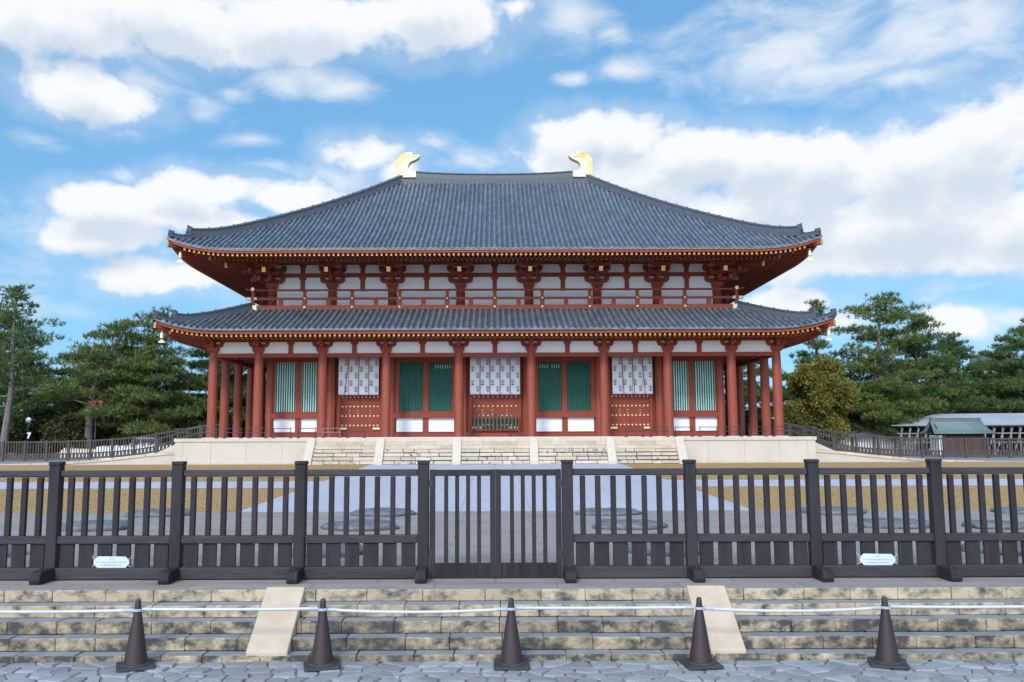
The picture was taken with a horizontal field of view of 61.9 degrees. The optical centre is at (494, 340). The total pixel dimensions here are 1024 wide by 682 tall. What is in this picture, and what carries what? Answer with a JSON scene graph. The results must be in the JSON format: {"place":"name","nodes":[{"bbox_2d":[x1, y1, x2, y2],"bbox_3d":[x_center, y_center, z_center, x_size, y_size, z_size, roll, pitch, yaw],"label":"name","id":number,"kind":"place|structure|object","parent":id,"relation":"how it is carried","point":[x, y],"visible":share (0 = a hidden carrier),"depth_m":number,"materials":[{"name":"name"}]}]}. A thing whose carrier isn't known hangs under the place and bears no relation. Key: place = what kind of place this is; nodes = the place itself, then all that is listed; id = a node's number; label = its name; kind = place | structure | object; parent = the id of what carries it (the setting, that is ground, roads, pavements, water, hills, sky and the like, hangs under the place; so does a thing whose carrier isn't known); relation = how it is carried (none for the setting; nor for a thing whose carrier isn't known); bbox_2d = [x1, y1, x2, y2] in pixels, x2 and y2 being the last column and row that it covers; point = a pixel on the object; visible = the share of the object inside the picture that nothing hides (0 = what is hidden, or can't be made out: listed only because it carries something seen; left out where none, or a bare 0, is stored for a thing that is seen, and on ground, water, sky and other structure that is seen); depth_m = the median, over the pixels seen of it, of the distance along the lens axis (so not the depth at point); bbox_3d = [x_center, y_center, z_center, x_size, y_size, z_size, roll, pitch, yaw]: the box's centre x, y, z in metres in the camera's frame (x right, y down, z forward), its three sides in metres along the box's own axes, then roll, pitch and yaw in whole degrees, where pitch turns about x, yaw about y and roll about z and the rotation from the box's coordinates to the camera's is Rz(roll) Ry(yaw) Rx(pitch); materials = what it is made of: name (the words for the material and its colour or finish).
{"place":"outdoors","nodes":[
{"label":"outdoors","id":0,"kind":"place"},
{"bbox_2d":[94,403,137,444],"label":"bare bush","id":1,"kind":"object","parent":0,"point":[108,434],"visible":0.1,"depth_m":77.67,"materials":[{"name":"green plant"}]},
{"bbox_2d":[242,464,748,511],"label":"path","id":2,"kind":"structure","parent":0,"point":[636,497],"depth_m":31.75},
{"bbox_2d":[0,452,1014,652],"bbox_3d":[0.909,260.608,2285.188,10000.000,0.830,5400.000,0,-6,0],"label":"ground","id":3,"kind":"structure","parent":0,"point":[543,649],"depth_m":9.79,"materials":[{"name":"stone"}]},
{"bbox_2d":[0,312,55,412],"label":"pine tree","id":4,"kind":"object","parent":3,"relation":"on","point":[5,372],"visible":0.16,"depth_m":86.37,"materials":[{"name":"green plant"}]},
{"bbox_2d":[25,417,31,453],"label":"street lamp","id":5,"kind":"object","parent":3,"relation":"on","point":[28,420],"visible":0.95,"depth_m":70.06,"materials":[{"name":"metal"}]},
{"bbox_2d":[0,373,62,457],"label":"pine tree","id":6,"kind":"object","parent":3,"relation":"on","point":[23,406],"visible":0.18,"depth_m":78.62,"materials":[{"name":"green plant"}]},
{"bbox_2d":[0,405,66,457],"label":"evergreen shrub","id":7,"kind":"object","parent":3,"relation":"on","point":[18,424],"visible":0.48,"depth_m":75.69,"materials":[{"name":"green plant"}]},
{"bbox_2d":[0,282,77,458],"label":"pine tree","id":8,"kind":"object","parent":3,"relation":"on","point":[12,381],"visible":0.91,"depth_m":72.04,"materials":[{"name":"green plant"}]},
{"bbox_2d":[36,411,105,455],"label":"maple bush","id":9,"kind":"object","parent":3,"relation":"on","point":[59,428],"visible":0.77,"depth_m":72.54,"materials":[{"name":"green plant"}]},
{"bbox_2d":[59,448,94,457],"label":"covered stack","id":10,"kind":"object","parent":3,"relation":"on","point":[75,452],"visible":0.26,"depth_m":68.96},
{"bbox_2d":[30,346,133,448],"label":"pine tree","id":11,"kind":"object","parent":3,"relation":"on","point":[75,406],"visible":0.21,"depth_m":76.42,"materials":[{"name":"green plant"}]},
{"bbox_2d":[0,452,174,464],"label":"stone terrace","id":12,"kind":"structure","parent":3,"relation":"on","point":[157,458],"depth_m":53.91,"materials":[{"name":"stone"}]},
{"bbox_2d":[0,424,218,461],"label":"wooden fence","id":13,"kind":"object","parent":12,"relation":"on","point":[46,456],"visible":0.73,"depth_m":61.00,"materials":[{"name":"wood"}]},
{"bbox_2d":[156,425,216,452],"bbox_3d":[-21.276,7.053,58.889,4.100,2.490,0.100,0,-6,0],"label":"ramp handrail","id":14,"kind":"object","parent":12,"relation":"on","point":[186,437],"visible":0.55,"depth_m":58.91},
{"bbox_2d":[44,360,134,411],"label":"pine tree","id":15,"kind":"object","parent":3,"relation":"on","point":[87,387],"depth_m":81.98,"materials":[{"name":"green plant"}]},
{"bbox_2d":[23,317,166,448],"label":"pine tree","id":16,"kind":"object","parent":3,"relation":"on","point":[56,390],"visible":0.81,"depth_m":72.70,"materials":[{"name":"green plant"}]},
{"bbox_2d":[89,400,104,448],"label":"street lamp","id":17,"kind":"object","parent":3,"relation":"on","point":[96,402],"visible":0.38,"depth_m":70.43,"materials":[{"name":"metal"}]},
{"bbox_2d":[94,445,137,458],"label":"covered stack","id":18,"kind":"object","parent":3,"relation":"on","point":[115,449],"visible":0.27,"depth_m":68.98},
{"bbox_2d":[129,437,160,444],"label":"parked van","id":19,"kind":"object","parent":3,"relation":"on","point":[146,440],"visible":0.21,"depth_m":70.83,"materials":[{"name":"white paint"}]},
{"bbox_2d":[88,304,207,435],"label":"pine tree","id":20,"kind":"object","parent":3,"relation":"on","point":[129,359],"visible":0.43,"depth_m":76.46,"materials":[{"name":"green plant"}]},
{"bbox_2d":[137,442,170,453],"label":"covered stack","id":21,"kind":"object","parent":3,"relation":"on","point":[148,446],"visible":0.07,"depth_m":69.05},
{"bbox_2d":[76,342,232,442],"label":"pine tree","id":22,"kind":"object","parent":3,"relation":"on","point":[166,416],"visible":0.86,"depth_m":72.20,"materials":[{"name":"green plant"}]},
{"bbox_2d":[174,414,244,437],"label":"shrub","id":23,"kind":"object","parent":3,"relation":"on","point":[231,430],"visible":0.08,"depth_m":78.55,"materials":[{"name":"green plant"}]},
{"bbox_2d":[170,348,266,437],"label":"pine tree","id":24,"kind":"object","parent":3,"relation":"on","point":[201,365],"visible":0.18,"depth_m":80.32,"materials":[{"name":"green plant"}]},
{"bbox_2d":[9,415,851,452],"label":"woods","id":25,"kind":"object","parent":3,"relation":"on","point":[130,442],"depth_m":109.51,"materials":[{"name":"green plant"}]},
{"bbox_2d":[157,436,833,464],"bbox_3d":[0.029,8.431,65.719,43.800,2.080,27.900,0,-6,0],"label":"stone podium","id":26,"kind":"object","parent":3,"relation":"on","point":[512,450],"visible":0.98,"depth_m":52.97,"materials":[{"name":"stone"}]},
{"bbox_2d":[173,428,193,438],"bbox_3d":[-19.530,5.807,53.544,1.240,0.632,0.260,0,-6,0],"label":"metal railing","id":27,"kind":"object","parent":26,"relation":"on","point":[184,432],"visible":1,"depth_m":53.55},
{"bbox_2d":[198,428,217,438],"bbox_3d":[-17.985,5.802,53.544,1.240,0.632,0.260,0,-6,0],"label":"metal railing","id":28,"kind":"object","parent":26,"relation":"on","point":[216,432],"visible":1,"depth_m":53.54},
{"bbox_2d":[223,428,242,437],"bbox_3d":[-16.440,5.797,53.544,1.240,0.632,0.260,0,-6,0],"label":"metal railing","id":29,"kind":"object","parent":26,"relation":"on","point":[224,432],"visible":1,"depth_m":53.53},
{"bbox_2d":[248,428,266,437],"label":"metal railing","id":30,"kind":"object","parent":26,"relation":"on","point":[257,432],"visible":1,"depth_m":53.55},
{"bbox_2d":[273,428,291,437],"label":"metal railing","id":31,"kind":"object","parent":26,"relation":"on","point":[290,432],"visible":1,"depth_m":53.53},
{"bbox_2d":[297,428,316,437],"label":"metal railing","id":32,"kind":"object","parent":26,"relation":"on","point":[298,432],"visible":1,"depth_m":53.53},
{"bbox_2d":[321,428,341,437],"bbox_3d":[-10.260,5.775,53.544,1.240,0.632,0.260,0,-6,0],"label":"metal railing","id":33,"kind":"object","parent":26,"relation":"on","point":[339,432],"visible":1,"depth_m":53.53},
{"bbox_2d":[346,428,365,437],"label":"metal railing","id":34,"kind":"object","parent":26,"relation":"on","point":[347,432],"visible":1,"depth_m":53.53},
{"bbox_2d":[153,152,836,437],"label":"temple hall","id":35,"kind":"structure","parent":26,"relation":"on","point":[564,286],"depth_m":57.88,"materials":[{"name":"paint"}]},
{"bbox_2d":[158,332,164,342],"bbox_3d":[-20.821,-0.280,53.328,0.246,0.810,0.367,10,-12,-57],"label":"wind bell","id":36,"kind":"object","parent":35,"relation":"hanging from","point":[161,337],"visible":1,"depth_m":53.27,"materials":[{"name":"metal"}]},
{"bbox_2d":[177,250,182,262],"bbox_3d":[-20.139,-5.411,54.612,0.367,0.810,0.246,-4,-8,32],"label":"wind bell","id":37,"kind":"object","parent":35,"relation":"hanging from","point":[180,256],"visible":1,"depth_m":54.56,"materials":[{"name":"metal"}]},
{"bbox_2d":[271,358,327,432],"bbox_3d":[-13.407,3.679,58.266,3.900,5.220,0.350,0,-6,0],"label":"window","id":38,"kind":"structure","parent":35,"relation":"in","point":[295,379],"depth_m":58.30,"materials":[{"name":"paint"}]},
{"bbox_2d":[333,357,381,436],"bbox_3d":[-9.187,3.808,58.240,3.820,5.450,0.330,0,-6,0],"label":"door","id":39,"kind":"structure","parent":35,"relation":"in","point":[353,411],"depth_m":58.13,"materials":[{"name":"paint"}]},
{"bbox_2d":[338,357,378,395],"bbox_3d":[-9.242,2.397,57.871,2.760,2.632,0.149,0,-6,0],"label":"temple curtain","id":40,"kind":"object","parent":35,"relation":"hanging from","point":[361,374],"visible":1,"depth_m":57.89,"materials":[{"name":"white fabric"}]},
{"bbox_2d":[393,357,454,432],"bbox_3d":[-4.727,3.649,58.266,4.400,5.220,0.350,0,-6,0],"label":"window","id":41,"kind":"structure","parent":35,"relation":"in","point":[424,386],"depth_m":58.30,"materials":[{"name":"paint"}]},
{"bbox_2d":[470,357,519,394],"bbox_3d":[0.008,2.367,57.892,3.420,2.630,0.108,0,-6,0],"label":"temple curtain","id":42,"kind":"object","parent":35,"relation":"hanging from","point":[494,375],"visible":0.96,"depth_m":57.89,"materials":[{"name":"white fabric"}]},
{"bbox_2d":[464,357,526,436],"bbox_3d":[0.013,3.775,58.240,4.300,5.450,0.330,0,-6,0],"label":"door","id":43,"kind":"structure","parent":35,"relation":"in","point":[479,405],"depth_m":58.15,"materials":[{"name":"paint"}]},
{"bbox_2d":[535,357,596,431],"bbox_3d":[4.753,3.616,58.266,4.400,5.220,0.350,0,-6,0],"label":"window","id":44,"kind":"structure","parent":35,"relation":"in","point":[565,386],"depth_m":58.30,"materials":[{"name":"paint"}]},
{"bbox_2d":[612,356,652,394],"bbox_3d":[9.323,2.332,57.871,2.750,2.631,0.149,0,-6,0],"label":"temple curtain","id":45,"kind":"object","parent":35,"relation":"hanging from","point":[625,370],"visible":0.98,"depth_m":57.90,"materials":[{"name":"white fabric"}]},
{"bbox_2d":[608,356,657,435],"bbox_3d":[9.213,3.743,58.240,3.820,5.450,0.330,0,-6,0],"label":"door","id":46,"kind":"structure","parent":35,"relation":"in","point":[624,410],"depth_m":58.13,"materials":[{"name":"paint"}]},
{"bbox_2d":[662,356,718,431],"bbox_3d":[13.433,3.586,58.266,3.900,5.220,0.350,0,-6,0],"label":"window","id":47,"kind":"structure","parent":35,"relation":"in","point":[694,377],"depth_m":58.30,"materials":[{"name":"paint"}]},
{"bbox_2d":[807,248,812,259],"bbox_3d":[20.151,-5.551,54.612,0.367,0.810,0.246,-4,-8,32],"label":"wind bell","id":48,"kind":"object","parent":35,"relation":"hanging from","point":[809,254],"visible":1,"depth_m":54.56,"materials":[{"name":"metal"}]},
{"bbox_2d":[826,328,831,339],"bbox_3d":[20.859,-0.426,53.328,0.246,0.810,0.367,10,-12,-57],"label":"wind bell","id":49,"kind":"object","parent":35,"relation":"hanging from","point":[828,334],"visible":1,"depth_m":53.28,"materials":[{"name":"metal"}]},
{"bbox_2d":[624,427,644,436],"bbox_3d":[8.755,5.709,53.544,1.240,0.632,0.260,0,-6,0],"label":"metal railing","id":50,"kind":"object","parent":26,"relation":"on","point":[634,431],"visible":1,"depth_m":53.53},
{"bbox_2d":[649,427,669,436],"bbox_3d":[10.300,5.703,53.544,1.240,0.632,0.260,0,-6,0],"label":"metal railing","id":51,"kind":"object","parent":26,"relation":"on","point":[650,431],"visible":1,"depth_m":53.54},
{"bbox_2d":[747,426,767,436],"bbox_3d":[16.480,5.682,53.544,1.240,0.632,0.260,0,-6,0],"label":"metal railing","id":52,"kind":"object","parent":26,"relation":"on","point":[759,430],"visible":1,"depth_m":53.55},
{"bbox_2d":[772,426,791,436],"bbox_3d":[18.025,5.676,53.544,1.240,0.632,0.260,0,-6,0],"label":"metal railing","id":53,"kind":"object","parent":26,"relation":"on","point":[790,430],"visible":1,"depth_m":53.54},
{"bbox_2d":[797,426,815,435],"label":"metal railing","id":54,"kind":"object","parent":26,"relation":"on","point":[798,430],"visible":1,"depth_m":53.53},
{"bbox_2d":[0,585,1023,664],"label":"stone steps","id":55,"kind":"structure","parent":3,"relation":"on","point":[268,637],"depth_m":9.76,"materials":[{"name":"stone"}]},
{"bbox_2d":[724,361,790,424],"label":"pine tree","id":56,"kind":"object","parent":3,"relation":"on","point":[746,386],"visible":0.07,"depth_m":87.61,"materials":[{"name":"green plant"}]},
{"bbox_2d":[745,411,772,435],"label":"evergreen shrub","id":57,"kind":"object","parent":3,"relation":"on","point":[747,424],"visible":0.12,"depth_m":81.79,"materials":[{"name":"green plant"}]},
{"bbox_2d":[745,299,874,422],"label":"pine tree","id":58,"kind":"object","parent":3,"relation":"on","point":[815,344],"visible":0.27,"depth_m":82.25,"materials":[{"name":"green plant"}]},
{"bbox_2d":[783,353,860,446],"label":"autumn tree","id":59,"kind":"object","parent":3,"relation":"on","point":[821,392],"visible":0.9,"depth_m":72.98,"materials":[{"name":"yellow plant"}]},
{"bbox_2d":[836,430,922,454],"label":"roofed wall","id":60,"kind":"structure","parent":3,"relation":"on","point":[871,433],"depth_m":75.32,"materials":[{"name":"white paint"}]},
{"bbox_2d":[837,375,931,443],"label":"pine tree","id":61,"kind":"object","parent":3,"relation":"on","point":[876,405],"visible":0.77,"depth_m":74.86,"materials":[{"name":"green plant"}]},
{"bbox_2d":[814,291,979,415],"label":"pine tree","id":62,"kind":"object","parent":3,"relation":"on","point":[878,367],"visible":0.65,"depth_m":79.20,"materials":[{"name":"green plant"}]},
{"bbox_2d":[816,450,1023,461],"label":"stone terrace","id":63,"kind":"structure","parent":3,"relation":"on","point":[830,456],"depth_m":53.91,"materials":[{"name":"stone"}]},
{"bbox_2d":[773,423,833,449],"bbox_3d":[21.324,6.904,58.889,4.100,2.490,0.100,0,-6,0],"label":"ramp handrail","id":64,"kind":"object","parent":63,"relation":"on","point":[818,438],"visible":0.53,"depth_m":58.91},
{"bbox_2d":[771,422,1023,457],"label":"wooden fence","id":65,"kind":"object","parent":63,"relation":"on","point":[923,451],"visible":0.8,"depth_m":61.00,"materials":[{"name":"wood"}]},
{"bbox_2d":[848,310,998,423],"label":"pine tree","id":66,"kind":"object","parent":3,"relation":"on","point":[956,405],"visible":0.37,"depth_m":80.28,"materials":[{"name":"green plant"}]},
{"bbox_2d":[889,413,1023,454],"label":"long shed","id":67,"kind":"structure","parent":3,"relation":"on","point":[1006,425],"depth_m":73.55,"materials":[{"name":"metal"}]},
{"bbox_2d":[918,418,997,454],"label":"roofed hut","id":68,"kind":"object","parent":3,"relation":"on","point":[957,427],"visible":0.67,"depth_m":65.98,"materials":[{"name":"green metal"}]},
{"bbox_2d":[908,331,1009,413],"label":"pine tree","id":69,"kind":"object","parent":3,"relation":"on","point":[957,346],"visible":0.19,"depth_m":85.11,"materials":[{"name":"green plant"}]},
{"bbox_2d":[961,317,1023,413],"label":"pine tree","id":70,"kind":"object","parent":3,"relation":"on","point":[1008,404],"visible":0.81,"depth_m":80.57,"materials":[{"name":"green plant"}]},
{"bbox_2d":[969,334,1023,412],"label":"pine tree","id":71,"kind":"object","parent":3,"relation":"on","point":[1001,350],"visible":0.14,"depth_m":87.92,"materials":[{"name":"green plant"}]},
{"bbox_2d":[0,479,1022,488],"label":"cross path","id":72,"kind":"structure","parent":0,"point":[279,484],"depth_m":36.01,"materials":[{"name":"gravel"}]},
{"bbox_2d":[0,509,1023,636],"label":"plaza","id":73,"kind":"structure","parent":0,"point":[540,583],"depth_m":13.47,"materials":[{"name":"stone"}]},
{"bbox_2d":[7,544,11,557],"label":"foundation stone","id":74,"kind":"object","parent":73,"relation":"on","point":[9,549],"visible":0.07,"depth_m":13.11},
{"bbox_2d":[62,520,127,531],"bbox_3d":[-8.016,3.694,17.129,1.369,0.176,1.071,0,-6,0],"label":"foundation stone","id":75,"kind":"object","parent":73,"relation":"on","point":[107,525],"visible":0.48,"depth_m":16.76,"materials":[{"name":"stone"}]},
{"bbox_2d":[124,508,189,517],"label":"foundation stone","id":76,"kind":"object","parent":73,"relation":"on","point":[153,513],"visible":0.46,"depth_m":19.76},
{"bbox_2d":[0,460,429,584],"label":"wooden fence","id":77,"kind":"object","parent":73,"relation":"on","point":[52,554],"visible":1,"depth_m":11.00,"materials":[{"name":"brown wood"}]},
{"bbox_2d":[92,556,132,567],"bbox_3d":[-4.920,2.839,10.962,0.522,0.162,0.044,0,-6,0],"label":"notice sign","id":78,"kind":"object","parent":77,"relation":"attached to","point":[111,561],"visible":1,"depth_m":10.95,"materials":[{"name":"white plastic"}]},
{"bbox_2d":[428,469,562,577],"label":"double gate","id":79,"kind":"structure","parent":77,"relation":"attached to","point":[495,567],"depth_m":11.02,"materials":[{"name":"brown wood"}]},
{"bbox_2d":[292,543,362,557],"bbox_3d":[-2.601,3.244,13.328,1.216,0.178,0.904,0,-6,0],"label":"foundation stone","id":80,"kind":"object","parent":73,"relation":"on","point":[342,550],"visible":0.14,"depth_m":13.02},
{"bbox_2d":[320,519,399,531],"bbox_3d":[-2.705,3.679,17.116,1.510,0.163,1.230,3,-7,-26],"label":"foundation stone","id":81,"kind":"object","parent":73,"relation":"on","point":[369,525],"visible":0.63,"depth_m":16.74,"materials":[{"name":"stone"}]},
{"bbox_2d":[350,507,416,516],"bbox_3d":[-2.627,4.031,20.179,1.563,0.152,1.246,0,-6,0],"label":"foundation stone","id":82,"kind":"object","parent":73,"relation":"on","point":[384,512],"visible":0.62,"depth_m":19.79,"materials":[{"name":"stone"}]},
{"bbox_2d":[575,508,641,515],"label":"foundation stone","id":83,"kind":"object","parent":73,"relation":"on","point":[607,511],"visible":0.6,"depth_m":19.81,"materials":[{"name":"stone"}]},
{"bbox_2d":[592,519,667,529],"bbox_3d":[2.720,3.663,17.109,1.482,0.157,1.099,-2,-7,16],"label":"foundation stone","id":84,"kind":"object","parent":73,"relation":"on","point":[621,524],"visible":0.46,"depth_m":16.74,"materials":[{"name":"stone"}]},
{"bbox_2d":[628,542,698,556],"bbox_3d":[2.680,3.214,13.321,1.288,0.200,0.913,0,-6,0],"label":"foundation stone","id":85,"kind":"object","parent":73,"relation":"on","point":[667,550],"visible":0.13,"depth_m":13.00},
{"bbox_2d":[561,459,1023,582],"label":"wooden fence","id":86,"kind":"object","parent":73,"relation":"on","point":[938,551],"visible":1,"depth_m":11.00,"materials":[{"name":"brown wood"}]},
{"bbox_2d":[857,553,896,564],"bbox_3d":[4.910,2.805,10.962,0.522,0.162,0.044,1,-6,0],"label":"notice sign","id":87,"kind":"object","parent":86,"relation":"attached to","point":[877,559],"visible":1,"depth_m":10.95,"materials":[{"name":"white plastic"}]},
{"bbox_2d":[801,506,866,514],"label":"foundation stone","id":88,"kind":"object","parent":73,"relation":"on","point":[836,510],"visible":0.43,"depth_m":19.76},
{"bbox_2d":[864,517,929,528],"bbox_3d":[8.009,3.642,17.117,1.390,0.164,1.113,-3,-7,21],"label":"foundation stone","id":89,"kind":"object","parent":73,"relation":"on","point":[898,523],"visible":0.5,"depth_m":16.76,"materials":[{"name":"stone"}]},
{"bbox_2d":[961,541,1021,555],"bbox_3d":[7.908,3.200,13.318,1.209,0.190,1.007,0,-6,0],"label":"foundation stone","id":90,"kind":"object","parent":73,"relation":"on","point":[1000,547],"visible":0.17,"depth_m":13.10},
{"bbox_2d":[961,520,1023,529],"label":"foundation stone","id":91,"kind":"object","parent":73,"relation":"on","point":[990,524],"visible":0.56,"depth_m":16.57,"materials":[{"name":"stone"}]},
{"bbox_2d":[990,506,1023,514],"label":"foundation stone","id":92,"kind":"object","parent":73,"relation":"on","point":[1005,510],"visible":0.62,"depth_m":19.82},
{"bbox_2d":[0,659,1023,681],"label":"street","id":93,"kind":"structure","parent":0,"point":[940,670],"depth_m":8.89,"materials":[{"name":"stone"}]},
{"bbox_2d":[116,599,154,672],"bbox_3d":[-3.844,3.133,9.162,0.380,0.706,0.380,3,-7,-24],"label":"traffic cone","id":94,"kind":"object","parent":93,"relation":"on","point":[136,658],"visible":1,"depth_m":9.08,"materials":[{"name":"plastic"}]},
{"bbox_2d":[0,609,141,612],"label":"cone bar","id":95,"kind":"object","parent":94,"relation":"attached to","point":[69,611],"visible":0.98,"depth_m":9.17,"materials":[{"name":"white plastic"}]},
{"bbox_2d":[132,607,327,610],"bbox_3d":[-2.848,2.887,9.190,2.110,0.041,0.117,0,-6,0],"label":"cone bar","id":96,"kind":"object","parent":94,"relation":"on","point":[234,609],"visible":1,"depth_m":9.18,"materials":[{"name":"white plastic"}]},
{"bbox_2d":[303,598,340,671],"bbox_3d":[-1.851,3.126,9.162,0.380,0.706,0.380,1,-7,-14],"label":"traffic cone","id":97,"kind":"object","parent":93,"relation":"on","point":[322,659],"visible":1,"depth_m":9.08,"materials":[{"name":"plastic"}]},
{"bbox_2d":[318,607,515,613],"bbox_3d":[-0.838,2.903,9.187,2.144,0.063,0.117,0,-6,0],"label":"cone bar","id":98,"kind":"object","parent":97,"relation":"attached to","point":[416,611],"visible":0.98,"depth_m":9.17,"materials":[{"name":"white plastic"}]},
{"bbox_2d":[494,598,529,669],"bbox_3d":[0.176,3.119,9.162,0.380,0.706,0.380,0,-6,0],"label":"traffic cone","id":99,"kind":"object","parent":93,"relation":"on","point":[511,658],"visible":1,"depth_m":9.07,"materials":[{"name":"plastic"}]},
{"bbox_2d":[506,605,704,609],"bbox_3d":[1.188,2.872,9.190,2.142,0.040,0.117,0,-6,0],"label":"cone bar","id":100,"kind":"object","parent":99,"relation":"attached to","point":[593,607],"visible":1,"depth_m":9.18,"materials":[{"name":"white plastic"}]},
{"bbox_2d":[679,597,723,669],"bbox_3d":[2.201,3.112,9.162,0.380,0.706,0.380,0,-6,-6],"label":"traffic cone","id":101,"kind":"object","parent":93,"relation":"on","point":[700,658],"visible":1,"depth_m":9.07,"materials":[{"name":"plastic"}]},
{"bbox_2d":[867,596,909,669],"bbox_3d":[4.201,3.105,9.162,0.380,0.706,0.380,-2,-7,18],"label":"traffic cone","id":102,"kind":"object","parent":93,"relation":"on","point":[887,655],"visible":1,"depth_m":9.08,"materials":[{"name":"plastic"}]},
{"bbox_2d":[694,606,890,612],"bbox_3d":[3.200,2.889,9.187,2.117,0.065,0.117,0,-6,0],"label":"cone bar","id":103,"kind":"object","parent":102,"relation":"attached to","point":[795,610],"visible":0.97,"depth_m":9.17,"materials":[{"name":"white plastic"}]},
{"bbox_2d":[879,605,1023,608],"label":"cone bar","id":104,"kind":"object","parent":102,"relation":"attached to","point":[955,606],"visible":1,"depth_m":9.18,"materials":[{"name":"white plastic"}]},
{"bbox_2d":[0,461,1023,512],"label":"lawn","id":105,"kind":"structure","parent":0,"point":[708,465],"depth_m":33.56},
{"bbox_2d":[0,0,1023,418],"label":"sky","id":106,"kind":"structure","parent":0,"point":[892,129],"materials":[{"name":"blue"}]},
{"bbox_2d":[862,353,1017,399],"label":"office building","id":107,"kind":"structure","parent":0,"point":[982,358],"depth_m":185.16,"materials":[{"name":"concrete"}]}
]}

